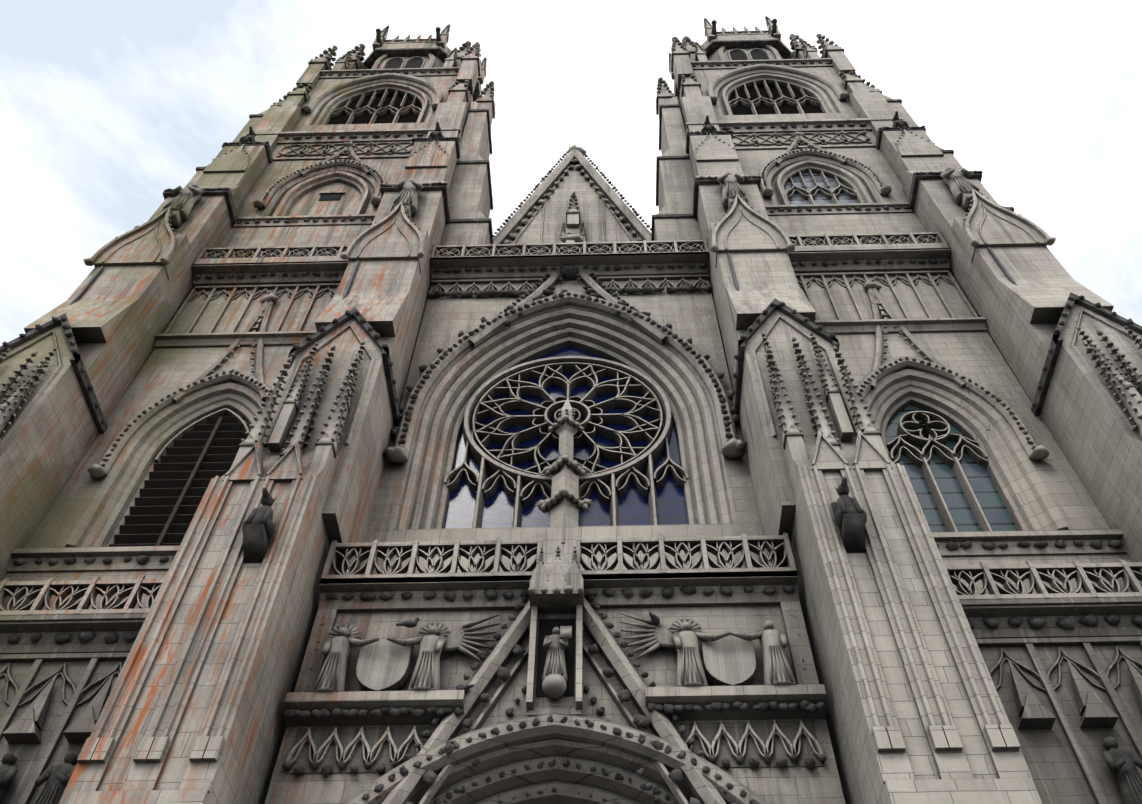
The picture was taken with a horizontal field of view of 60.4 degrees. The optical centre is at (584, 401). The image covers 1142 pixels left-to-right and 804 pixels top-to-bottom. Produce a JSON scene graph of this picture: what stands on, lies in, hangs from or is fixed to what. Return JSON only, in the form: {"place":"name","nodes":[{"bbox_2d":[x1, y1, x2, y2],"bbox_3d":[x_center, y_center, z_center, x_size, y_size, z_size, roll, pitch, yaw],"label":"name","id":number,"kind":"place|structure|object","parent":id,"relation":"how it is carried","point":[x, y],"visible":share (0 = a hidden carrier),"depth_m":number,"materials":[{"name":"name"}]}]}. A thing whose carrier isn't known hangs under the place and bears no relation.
{"place":"outdoors","nodes":[
{"label":"outdoors","id":0,"kind":"place"},
{"bbox_2d":[0,0,1141,345],"label":"sky","id":1,"kind":"structure","parent":0,"point":[107,107],"materials":[{"name":"white"}]},
{"bbox_3d":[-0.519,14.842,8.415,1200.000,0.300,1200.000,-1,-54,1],"label":"ground","id":2,"kind":"structure","parent":0,"visible":0},
{"bbox_2d":[0,21,1141,803],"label":"stone facade","id":3,"kind":"object","parent":2,"relation":"on","point":[216,677],"visible":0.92,"depth_m":26.00,"materials":[{"name":"grey stone"}]},
{"bbox_2d":[108,88,821,546],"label":"louvres","id":4,"kind":"object","parent":3,"relation":"attached to","point":[182,474],"visible":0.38,"depth_m":27.68,"materials":[{"name":"brown wood"}]},
{"bbox_2d":[396,565,659,692],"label":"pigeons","id":5,"kind":"object","parent":3,"relation":"attached to","point":[655,619],"visible":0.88,"depth_m":19.94,"materials":[{"name":"grey stone"}]},
{"bbox_2d":[70,247,1016,304],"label":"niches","id":6,"kind":"object","parent":3,"relation":"attached to","point":[98,272],"visible":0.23,"depth_m":31.27,"materials":[{"name":"stone"}]},
{"bbox_2d":[319,50,768,696],"bbox_3d":[-0.510,-5.525,37.069,25.440,55.406,3.870,-1,-54,1],"label":"niche recess","id":7,"kind":"object","parent":3,"relation":"attached to","point":[545,626],"visible":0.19,"depth_m":19.87,"materials":[{"name":"grey stone"}]},
{"bbox_2d":[356,633,755,690],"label":"shields","id":8,"kind":"object","parent":3,"relation":"attached to","point":[385,664],"visible":0.73,"depth_m":19.07,"materials":[{"name":"stone"}]},
{"bbox_2d":[444,346,686,528],"bbox_3d":[-0.496,1.137,28.896,6.520,10.350,0.001,-1,-54,1],"label":"stained glass window","id":9,"kind":"structure","parent":3,"relation":"attached to","point":[633,508],"depth_m":26.93,"materials":[{"name":"blue glass"}]},
{"bbox_2d":[0,597,1141,803],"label":"decorative wall panels","id":10,"kind":"object","parent":3,"relation":"attached to","point":[1071,699],"visible":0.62,"depth_m":19.57,"materials":[{"name":"grey stone"}]},
{"bbox_2d":[0,737,1141,803],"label":"statues","id":11,"kind":"object","parent":10,"relation":"attached to","point":[1122,764],"visible":0.69,"depth_m":17.88,"materials":[{"name":"stone"}]},
{"bbox_2d":[0,39,1141,803],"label":"decorative moldings","id":12,"kind":"structure","parent":3,"relation":"attached to","point":[734,395],"depth_m":27.37,"materials":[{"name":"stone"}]},
{"bbox_2d":[0,16,1141,594],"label":"carved stone","id":13,"kind":"object","parent":3,"relation":"attached to","point":[792,434],"visible":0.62,"depth_m":25.00,"materials":[{"name":"grey stone"}]},
{"bbox_2d":[162,167,980,698],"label":"statues","id":14,"kind":"object","parent":3,"relation":"attached to","point":[684,637],"visible":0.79,"depth_m":19.41,"materials":[{"name":"stone"}]},
{"bbox_2d":[239,19,949,575],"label":"gargoyles","id":15,"kind":"object","parent":3,"relation":"attached to","point":[847,511],"visible":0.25,"depth_m":19.09,"materials":[{"name":"stone"}]},
{"bbox_2d":[784,173,857,204],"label":"window glass","id":16,"kind":"object","parent":3,"relation":"attached to","point":[842,198],"depth_m":41.55,"materials":[{"name":"grey glass"}]},
{"bbox_2d":[885,405,1017,531],"bbox_3d":[9.847,1.905,27.163,2.640,6.243,0.001,-1,-54,1],"label":"window glass","id":17,"kind":"object","parent":3,"relation":"attached to","point":[992,505],"visible":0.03,"depth_m":26.46,"materials":[{"name":"grey glass"}]}
]}

